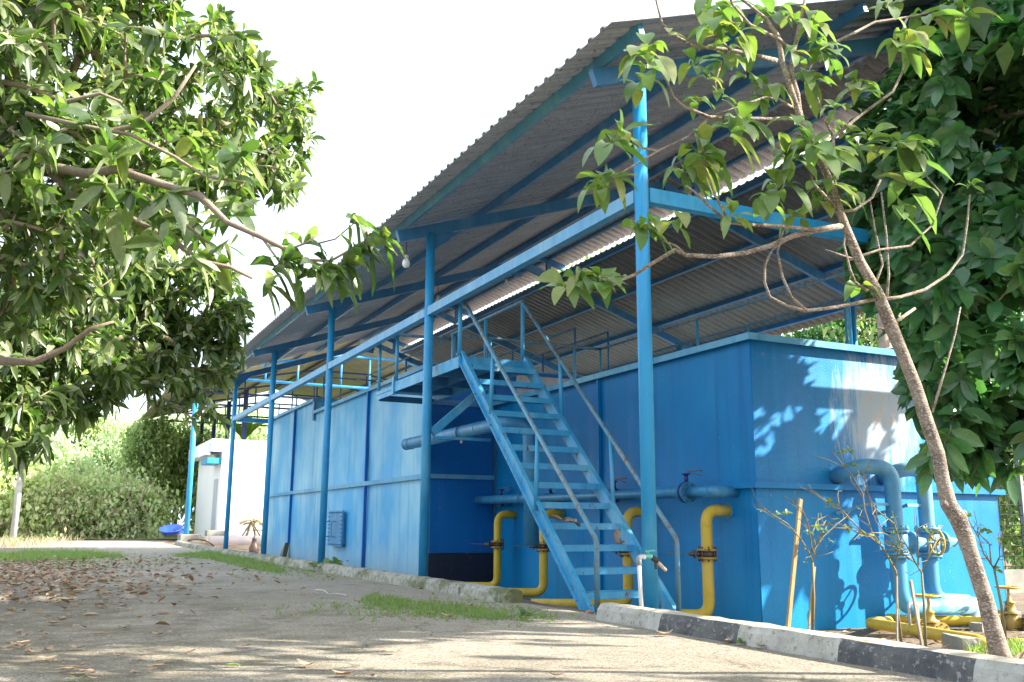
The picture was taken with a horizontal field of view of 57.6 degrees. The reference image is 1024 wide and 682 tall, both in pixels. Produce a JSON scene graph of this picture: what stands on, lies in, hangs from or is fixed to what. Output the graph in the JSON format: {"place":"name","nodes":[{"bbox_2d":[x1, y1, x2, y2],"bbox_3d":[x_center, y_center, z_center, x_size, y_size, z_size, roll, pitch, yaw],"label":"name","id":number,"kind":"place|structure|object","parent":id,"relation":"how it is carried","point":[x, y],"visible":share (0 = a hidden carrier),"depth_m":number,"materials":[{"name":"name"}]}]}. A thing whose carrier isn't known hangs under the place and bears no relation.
{"place":"outdoors","nodes":[
{"label":"outdoors","id":0,"kind":"place"},
{"bbox_2d":[0,546,125,561],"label":"grass","id":1,"kind":"structure","parent":0,"point":[63,554],"depth_m":25.38,"materials":[{"name":"green plant"}]},
{"bbox_2d":[18,528,193,539],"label":"meadow","id":2,"kind":"structure","parent":0,"point":[191,531],"depth_m":56.05,"materials":[{"name":"green plant"}]},
{"bbox_2d":[2,529,54,543],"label":"grass","id":3,"kind":"structure","parent":2,"relation":"on","point":[25,537],"depth_m":49.41,"materials":[{"name":"plant"}]},
{"bbox_2d":[0,533,104,548],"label":"dry grass","id":4,"kind":"structure","parent":2,"relation":"on","point":[16,541],"depth_m":44.81,"materials":[{"name":"yellow plant"}]},
{"bbox_2d":[28,423,107,482],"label":"tree","id":5,"kind":"object","parent":2,"relation":"on","point":[65,454],"visible":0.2,"depth_m":71.37,"materials":[{"name":"green plant"}]},
{"bbox_2d":[58,409,122,455],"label":"tree","id":6,"kind":"object","parent":2,"relation":"on","point":[96,430],"visible":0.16,"depth_m":85.21,"materials":[{"name":"green plant"}]},
{"bbox_2d":[0,451,184,539],"bbox_3d":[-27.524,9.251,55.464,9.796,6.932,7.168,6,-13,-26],"label":"hedge","id":7,"kind":"object","parent":2,"relation":"on","point":[9,479],"visible":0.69,"depth_m":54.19,"materials":[{"name":"green plant"}]},
{"bbox_2d":[0,435,170,539],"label":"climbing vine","id":8,"kind":"object","parent":7,"relation":"attached to","point":[100,526],"visible":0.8,"depth_m":54.69,"materials":[{"name":"green plant"}]},
{"bbox_2d":[75,411,137,486],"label":"tree","id":9,"kind":"object","parent":2,"relation":"on","point":[108,448],"visible":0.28,"depth_m":76.10,"materials":[{"name":"green plant"}]},
{"bbox_2d":[55,401,197,439],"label":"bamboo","id":10,"kind":"object","parent":2,"relation":"on","point":[139,416],"visible":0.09,"depth_m":107.21,"materials":[{"name":"green plant"}]},
{"bbox_2d":[109,413,188,492],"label":"tree","id":11,"kind":"object","parent":2,"relation":"on","point":[144,441],"visible":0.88,"depth_m":68.08,"materials":[{"name":"green plant"}]},
{"bbox_2d":[140,417,224,530],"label":"tree","id":12,"kind":"object","parent":2,"relation":"on","point":[178,473],"visible":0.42,"depth_m":70.72,"materials":[{"name":"green plant"}]},
{"bbox_2d":[183,399,279,440],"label":"tree","id":13,"kind":"object","parent":2,"relation":"on","point":[259,433],"visible":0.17,"depth_m":86.17,"materials":[{"name":"green plant"}]},
{"bbox_2d":[221,415,263,437],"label":"banana plant","id":14,"kind":"object","parent":2,"relation":"on","point":[251,427],"visible":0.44,"depth_m":67.14,"materials":[{"name":"green plant"}]},
{"bbox_2d":[167,549,287,573],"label":"grass","id":15,"kind":"structure","parent":0,"point":[245,562],"depth_m":22.89,"materials":[{"name":"green plant"}]},
{"bbox_2d":[0,549,581,627],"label":"grass","id":16,"kind":"structure","parent":0,"point":[539,614],"depth_m":10.26,"materials":[{"name":"green plant"}]},
{"bbox_2d":[357,591,509,620],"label":"grass","id":17,"kind":"structure","parent":0,"point":[397,599],"depth_m":10.12,"materials":[{"name":"green plant"}]},
{"bbox_2d":[0,540,951,681],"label":"road","id":18,"kind":"structure","parent":0,"point":[443,662],"depth_m":7.38,"materials":[{"name":"grey concrete"}]},
{"bbox_2d":[9,472,22,539],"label":"street pole","id":19,"kind":"object","parent":18,"relation":"on","point":[16,510],"visible":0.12,"depth_m":49.44,"materials":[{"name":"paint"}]},
{"bbox_2d":[44,645,53,649],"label":"fallen leaf","id":20,"kind":"object","parent":18,"relation":"on","point":[51,647],"visible":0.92,"depth_m":6.64,"materials":[{"name":"brown plant"}]},
{"bbox_2d":[59,666,80,668],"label":"fallen leaf","id":21,"kind":"object","parent":18,"relation":"on","point":[68,667],"visible":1,"depth_m":5.76,"materials":[{"name":"brown plant"}]},
{"bbox_2d":[76,668,94,671],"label":"fallen leaf","id":22,"kind":"object","parent":18,"relation":"on","point":[83,670],"visible":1,"depth_m":5.68,"materials":[{"name":"beige plant"}]},
{"bbox_2d":[0,235,255,485],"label":"mango tree","id":23,"kind":"object","parent":18,"relation":"on","point":[41,403],"visible":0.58,"depth_m":11.62,"materials":[{"name":"green plant"}]},
{"bbox_2d":[0,0,405,365],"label":"mango tree","id":24,"kind":"object","parent":18,"relation":"on","point":[124,189],"visible":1,"depth_m":6.47,"materials":[{"name":"green plant"}]},
{"bbox_2d":[297,659,316,664],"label":"fallen leaf","id":25,"kind":"object","parent":18,"relation":"on","point":[302,662],"visible":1,"depth_m":6.02,"materials":[{"name":"beige plant"}]},
{"bbox_2d":[307,560,331,567],"bbox_3d":[-3.905,4.478,18.707,0.414,0.158,0.594,-7,-13,33],"label":"weed","id":26,"kind":"object","parent":18,"relation":"on","point":[314,564],"visible":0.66,"depth_m":18.53,"materials":[{"name":"green plant"}]},
{"bbox_2d":[315,589,346,595],"bbox_3d":[-2.478,3.386,12.534,0.178,0.016,1.185,6,-13,-26],"label":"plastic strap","id":27,"kind":"object","parent":18,"relation":"on","point":[331,593],"visible":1,"depth_m":12.27,"materials":[{"name":"plastic"}]},
{"bbox_2d":[320,557,342,565],"bbox_3d":[-3.578,4.418,18.480,0.476,0.269,0.471,-8,-14,35],"label":"weed","id":28,"kind":"object","parent":18,"relation":"on","point":[334,561],"visible":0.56,"depth_m":18.50,"materials":[{"name":"green plant"}]},
{"bbox_2d":[332,669,355,674],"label":"fallen leaf","id":29,"kind":"object","parent":18,"relation":"on","point":[343,672],"visible":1,"depth_m":5.63,"materials":[{"name":"beige plant"}]},
{"bbox_2d":[175,541,523,602],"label":"kerb","id":30,"kind":"structure","parent":18,"relation":"on","point":[497,594],"depth_m":14.36,"materials":[{"name":"grey concrete"}]},
{"bbox_2d":[381,648,401,651],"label":"fallen leaf","id":31,"kind":"object","parent":18,"relation":"on","point":[398,649],"visible":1,"depth_m":6.63,"materials":[{"name":"beige plant"}]},
{"bbox_2d":[518,607,535,619],"bbox_3d":[0.147,2.648,9.067,0.166,0.108,0.271,6,-13,-26],"label":"weed","id":32,"kind":"object","parent":18,"relation":"on","point":[522,612],"visible":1,"depth_m":9.05,"materials":[{"name":"green plant"}]},
{"bbox_2d":[548,671,564,674],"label":"fallen leaf","id":33,"kind":"object","parent":18,"relation":"on","point":[559,673],"visible":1,"depth_m":5.63,"materials":[{"name":"beige plant"}]},
{"bbox_2d":[736,638,743,643],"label":"weed","id":34,"kind":"object","parent":18,"relation":"on","point":[739,640],"visible":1,"depth_m":7.26,"materials":[{"name":"green plant"}]},
{"bbox_2d":[596,602,1023,681],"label":"kerb","id":35,"kind":"structure","parent":18,"relation":"on","point":[940,663],"depth_m":6.47,"materials":[{"name":"grey concrete"}]},
{"bbox_2d":[0,0,1023,525],"label":"sky","id":36,"kind":"structure","parent":0,"point":[409,85],"materials":[{"name":"white"}]},
{"bbox_2d":[18,526,1015,563],"bbox_3d":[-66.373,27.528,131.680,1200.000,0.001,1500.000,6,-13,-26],"label":"ground","id":37,"kind":"structure","parent":0,"point":[1001,531],"depth_m":57.02,"materials":[{"name":"soil"}]},
{"bbox_2d":[1003,310,1023,564],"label":"tree","id":38,"kind":"object","parent":37,"relation":"on","point":[1007,559],"depth_m":41.53,"materials":[{"name":"green plant"}]},
{"bbox_2d":[146,539,1023,658],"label":"soil","id":39,"kind":"structure","parent":0,"point":[1017,599],"depth_m":12.35,"materials":[{"name":"brown soil"}]},
{"bbox_2d":[159,524,189,535],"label":"plastic tub","id":40,"kind":"object","parent":39,"relation":"on","point":[170,529],"visible":0.9,"depth_m":50.33,"materials":[{"name":"blue plastic"}]},
{"bbox_2d":[177,534,208,541],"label":"concrete plinth","id":41,"kind":"structure","parent":39,"relation":"on","point":[183,537],"depth_m":48.13,"materials":[{"name":"grey concrete"}]},
{"bbox_2d":[188,538,213,545],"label":"bent pipe","id":42,"kind":"object","parent":39,"relation":"on","point":[209,542],"visible":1,"depth_m":44.60,"materials":[{"name":"metal"}]},
{"bbox_2d":[205,530,223,535],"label":"concrete step","id":43,"kind":"object","parent":39,"relation":"on","point":[214,532],"visible":0.24,"depth_m":49.65,"materials":[{"name":"grey concrete"}]},
{"bbox_2d":[188,438,266,535],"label":"white building","id":44,"kind":"structure","parent":39,"relation":"on","point":[248,478],"depth_m":51.61,"materials":[{"name":"paint"}]},
{"bbox_2d":[211,479,217,529],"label":"door","id":45,"kind":"structure","parent":44,"relation":"in","point":[215,488],"depth_m":51.75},
{"bbox_2d":[208,536,261,544],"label":"drain pipe","id":46,"kind":"object","parent":39,"relation":"on","point":[238,540],"visible":0.16,"depth_m":47.62,"materials":[{"name":"white plastic"}]},
{"bbox_2d":[245,529,261,552],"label":"trunk","id":47,"kind":"object","parent":39,"relation":"on","point":[254,547],"visible":0.91,"depth_m":42.19,"materials":[{"name":"plant"}]},
{"bbox_2d":[237,518,261,535],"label":"dry plant","id":48,"kind":"object","parent":47,"relation":"attached to","point":[253,521],"visible":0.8,"depth_m":49.96,"materials":[{"name":"beige plant"}]},
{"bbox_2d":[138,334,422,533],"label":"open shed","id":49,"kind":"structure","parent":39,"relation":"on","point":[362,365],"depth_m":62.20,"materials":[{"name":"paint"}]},
{"bbox_2d":[266,327,609,581],"bbox_3d":[-2.408,3.820,27.522,6.770,5.824,15.790,6,-13,-26],"label":"steel tank","id":50,"kind":"object","parent":39,"relation":"on","point":[373,505],"visible":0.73,"depth_m":21.98,"materials":[{"name":"metal"}]},
{"bbox_2d":[401,417,538,545],"bbox_3d":[-1.054,2.605,16.967,0.557,2.107,5.122,7,-13,-30],"label":"overhead pipe","id":51,"kind":"object","parent":50,"relation":"attached to","point":[531,527],"visible":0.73,"depth_m":15.09,"materials":[{"name":"metal"}]},
{"bbox_2d":[467,510,517,585],"bbox_3d":[-1.543,4.141,18.518,3.312,1.565,0.403,0,-11,1],"label":"yellow pipe","id":52,"kind":"object","parent":39,"relation":"on","point":[497,545],"visible":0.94,"depth_m":18.38,"materials":[{"name":"metal"}]},
{"bbox_2d":[0,552,1023,658],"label":"leaf litter","id":53,"kind":"object","parent":39,"relation":"on","point":[45,570],"visible":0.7,"depth_m":14.76,"materials":[{"name":"brown plant"}]},
{"bbox_2d":[376,299,680,612],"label":"staircase","id":54,"kind":"structure","parent":39,"relation":"on","point":[462,372],"depth_m":13.74,"materials":[{"name":"metal"}]},
{"bbox_2d":[552,515,580,526],"bbox_3d":[0.758,2.309,11.928,0.391,0.155,0.348,6,-13,-26],"label":"dead leaf","id":55,"kind":"object","parent":54,"relation":"on","point":[568,519],"visible":1,"depth_m":11.97,"materials":[{"name":"brown plant"}]},
{"bbox_2d":[614,529,624,543],"bbox_3d":[1.376,2.507,11.976,0.085,0.193,0.236,-8,-14,35],"label":"dead leaf","id":56,"kind":"object","parent":54,"relation":"on","point":[617,535],"visible":1,"depth_m":11.90,"materials":[{"name":"brown plant"}]},
{"bbox_2d":[511,509,564,596],"bbox_3d":[-0.689,3.808,16.820,3.312,1.565,0.403,0,-11,1],"label":"yellow pipe","id":57,"kind":"object","parent":39,"relation":"on","point":[543,549],"visible":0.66,"depth_m":16.63,"materials":[{"name":"metal"}]},
{"bbox_2d":[531,506,640,607],"bbox_3d":[1.238,3.319,14.312,1.895,1.564,0.362,1,-11,-6],"label":"yellow pipe","id":58,"kind":"object","parent":39,"relation":"on","point":[630,514],"visible":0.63,"depth_m":14.19,"materials":[{"name":"metal"}]},
{"bbox_2d":[558,243,617,272],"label":"tree","id":59,"kind":"object","parent":39,"relation":"on","point":[587,257],"depth_m":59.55,"materials":[{"name":"green plant"}]},
{"bbox_2d":[217,0,1023,608],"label":"open shed","id":60,"kind":"structure","parent":39,"relation":"on","point":[483,218],"depth_m":18.26,"materials":[{"name":"paint"}]},
{"bbox_2d":[402,242,409,267],"bbox_3d":[-1.846,-1.504,16.265,0.139,0.480,0.139,6,-13,-26],"label":"hanging lamp","id":61,"kind":"object","parent":60,"relation":"hanging from","point":[406,264],"visible":0.92,"depth_m":16.20,"materials":[{"name":"glass"}]},
{"bbox_2d":[504,279,508,287],"bbox_3d":[-0.153,-1.621,24.445,0.139,0.480,0.139,6,-13,-26],"label":"hanging lamp","id":62,"kind":"object","parent":60,"relation":"hanging from","point":[506,284],"visible":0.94,"depth_m":24.38,"materials":[{"name":"metal"}]},
{"bbox_2d":[636,550,666,606],"bbox_3d":[1.382,2.455,9.167,0.359,0.779,0.059,6,-13,-26],"label":"water tap","id":63,"kind":"object","parent":39,"relation":"on","point":[648,555],"visible":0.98,"depth_m":9.14,"materials":[{"name":"plastic"}]},
{"bbox_2d":[630,176,781,335],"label":"tree","id":64,"kind":"object","parent":39,"relation":"on","point":[709,198],"depth_m":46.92,"materials":[{"name":"green plant"}]},
{"bbox_2d":[493,271,1006,630],"bbox_3d":[3.642,2.200,17.169,5.020,5.224,8.275,6,-13,-26],"label":"steel tank","id":65,"kind":"object","parent":39,"relation":"on","point":[765,417],"visible":0.53,"depth_m":13.42,"materials":[{"name":"metal"}]},
{"bbox_2d":[474,470,739,506],"bbox_3d":[1.137,2.637,16.088,0.550,0.459,7.850,6,-13,-26],"label":"manifold pipe","id":66,"kind":"object","parent":65,"relation":"attached to","point":[685,491],"visible":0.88,"depth_m":14.23,"materials":[{"name":"metal"}]},
{"bbox_2d":[668,503,733,615],"bbox_3d":[2.552,2.993,12.636,0.995,1.566,0.366,1,-11,-6],"label":"yellow pipe","id":67,"kind":"object","parent":65,"relation":"attached to","point":[706,553],"visible":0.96,"depth_m":12.55,"materials":[{"name":"metal"}]},
{"bbox_2d":[829,459,979,627],"bbox_3d":[5.595,2.850,12.967,2.136,2.351,0.958,6,-13,-26],"label":"twin drop pipe","id":68,"kind":"object","parent":65,"relation":"attached to","point":[889,475],"visible":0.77,"depth_m":12.77,"materials":[{"name":"blue metal"}]},
{"bbox_2d":[535,0,1012,657],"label":"sapling","id":69,"kind":"object","parent":39,"relation":"on","point":[827,156],"visible":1,"depth_m":5.82,"materials":[{"name":"green plant"}]},
{"bbox_2d":[786,499,802,626],"bbox_3d":[2.659,2.093,8.767,0.280,1.204,0.025,6,-13,-26],"label":"wooden stake","id":70,"kind":"object","parent":39,"relation":"on","point":[793,572],"visible":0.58,"depth_m":8.75,"materials":[{"name":"brown wood"}]},
{"bbox_2d":[751,487,848,629],"bbox_3d":[2.707,2.035,8.637,1.425,1.312,0.427,10,-15,-40],"label":"shrub","id":71,"kind":"object","parent":39,"relation":"on","point":[816,526],"visible":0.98,"depth_m":8.64,"materials":[{"name":"green plant"}]},
{"bbox_2d":[807,567,815,629],"bbox_3d":[2.765,2.386,8.592,0.145,0.591,0.016,6,-13,-26],"label":"wooden stake","id":72,"kind":"object","parent":39,"relation":"on","point":[810,613],"visible":0.58,"depth_m":8.56,"materials":[{"name":"brown wood"}]},
{"bbox_2d":[769,113,905,348],"bbox_3d":[13.962,-0.285,35.567,8.509,17.390,15.836,6,-13,-26],"label":"tree","id":73,"kind":"object","parent":39,"relation":"on","point":[883,342],"visible":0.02,"depth_m":35.35,"materials":[{"name":"green plant"}]},
{"bbox_2d":[785,314,892,347],"bbox_3d":[12.907,3.095,36.967,8.549,10.301,3.596,11,-15,-43],"label":"tree","id":74,"kind":"object","parent":39,"relation":"on","point":[814,330],"visible":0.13,"depth_m":36.03,"materials":[{"name":"green plant"}]},
{"bbox_2d":[797,439,930,641],"bbox_3d":[3.017,1.764,8.223,1.123,1.831,0.749,6,-13,-26],"label":"shrub","id":75,"kind":"object","parent":39,"relation":"on","point":[862,532],"visible":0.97,"depth_m":8.35,"materials":[{"name":"brown plant"}]},
{"bbox_2d":[896,576,897,641],"bbox_3d":[3.433,2.401,8.300,0.079,0.601,0.013,6,-13,-26],"label":"wooden stake","id":76,"kind":"object","parent":39,"relation":"on","point":[896,608],"visible":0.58,"depth_m":8.29,"materials":[{"name":"wood"}]},
{"bbox_2d":[861,503,949,646],"bbox_3d":[3.540,2.057,8.133,1.860,1.236,0.267,10,-15,-40],"label":"shrub","id":77,"kind":"object","parent":39,"relation":"on","point":[923,596],"visible":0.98,"depth_m":8.16,"materials":[{"name":"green plant"}]},
{"bbox_2d":[909,580,923,645],"bbox_3d":[3.533,2.388,8.126,0.116,0.589,0.019,6,-13,-26],"label":"wooden stake","id":78,"kind":"object","parent":39,"relation":"on","point":[916,612],"visible":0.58,"depth_m":8.12,"materials":[{"name":"grey wood"}]},
{"bbox_2d":[865,594,986,653],"bbox_3d":[4.910,3.459,11.353,0.882,0.773,3.758,0,-11,2],"label":"ground pipe","id":79,"kind":"object","parent":39,"relation":"on","point":[936,629],"visible":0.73,"depth_m":10.92,"materials":[{"name":"metal"}]},
{"bbox_2d":[836,0,1023,505],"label":"evergreen tree","id":80,"kind":"object","parent":39,"relation":"on","point":[958,105],"visible":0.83,"depth_m":10.47,"materials":[{"name":"green plant"}]},
{"bbox_2d":[886,585,1023,630],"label":"ground pipe","id":81,"kind":"object","parent":39,"relation":"on","point":[1013,620],"visible":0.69,"depth_m":12.71,"materials":[{"name":"metal"}]},
{"bbox_2d":[942,633,981,650],"bbox_3d":[4.896,3.334,10.115,0.232,0.274,0.512,0,-11,1],"label":"concrete block","id":82,"kind":"object","parent":39,"relation":"on","point":[956,642],"depth_m":9.99,"materials":[{"name":"grey concrete"}]},
{"bbox_2d":[969,622,983,631],"bbox_3d":[6.380,3.905,12.689,0.303,0.156,0.197,11,-15,-42],"label":"concrete block","id":83,"kind":"object","parent":39,"relation":"on","point":[975,626],"depth_m":12.59,"materials":[{"name":"grey concrete"}]},
{"bbox_2d":[964,510,1023,639],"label":"shrub","id":84,"kind":"object","parent":39,"relation":"on","point":[988,531],"visible":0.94,"depth_m":7.78,"materials":[{"name":"green plant"}]},
{"bbox_2d":[965,0,1023,74],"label":"shade tree","id":85,"kind":"object","parent":39,"relation":"on","point":[1004,53],"visible":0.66,"depth_m":8.81,"materials":[{"name":"green plant"}]},
{"bbox_2d":[966,634,1023,656],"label":"grass","id":86,"kind":"structure","parent":39,"relation":"on","point":[1015,645],"depth_m":6.68,"materials":[{"name":"green plant"}]},
{"bbox_2d":[996,446,1023,568],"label":"tree","id":87,"kind":"object","parent":39,"relation":"on","point":[1015,520],"visible":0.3,"depth_m":24.70,"materials":[{"name":"green plant"}]},
{"bbox_2d":[997,445,1023,592],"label":"wire fence","id":88,"kind":"object","parent":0,"point":[1014,577],"visible":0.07,"depth_m":20.43,"materials":[{"name":"metal"}]}
]}

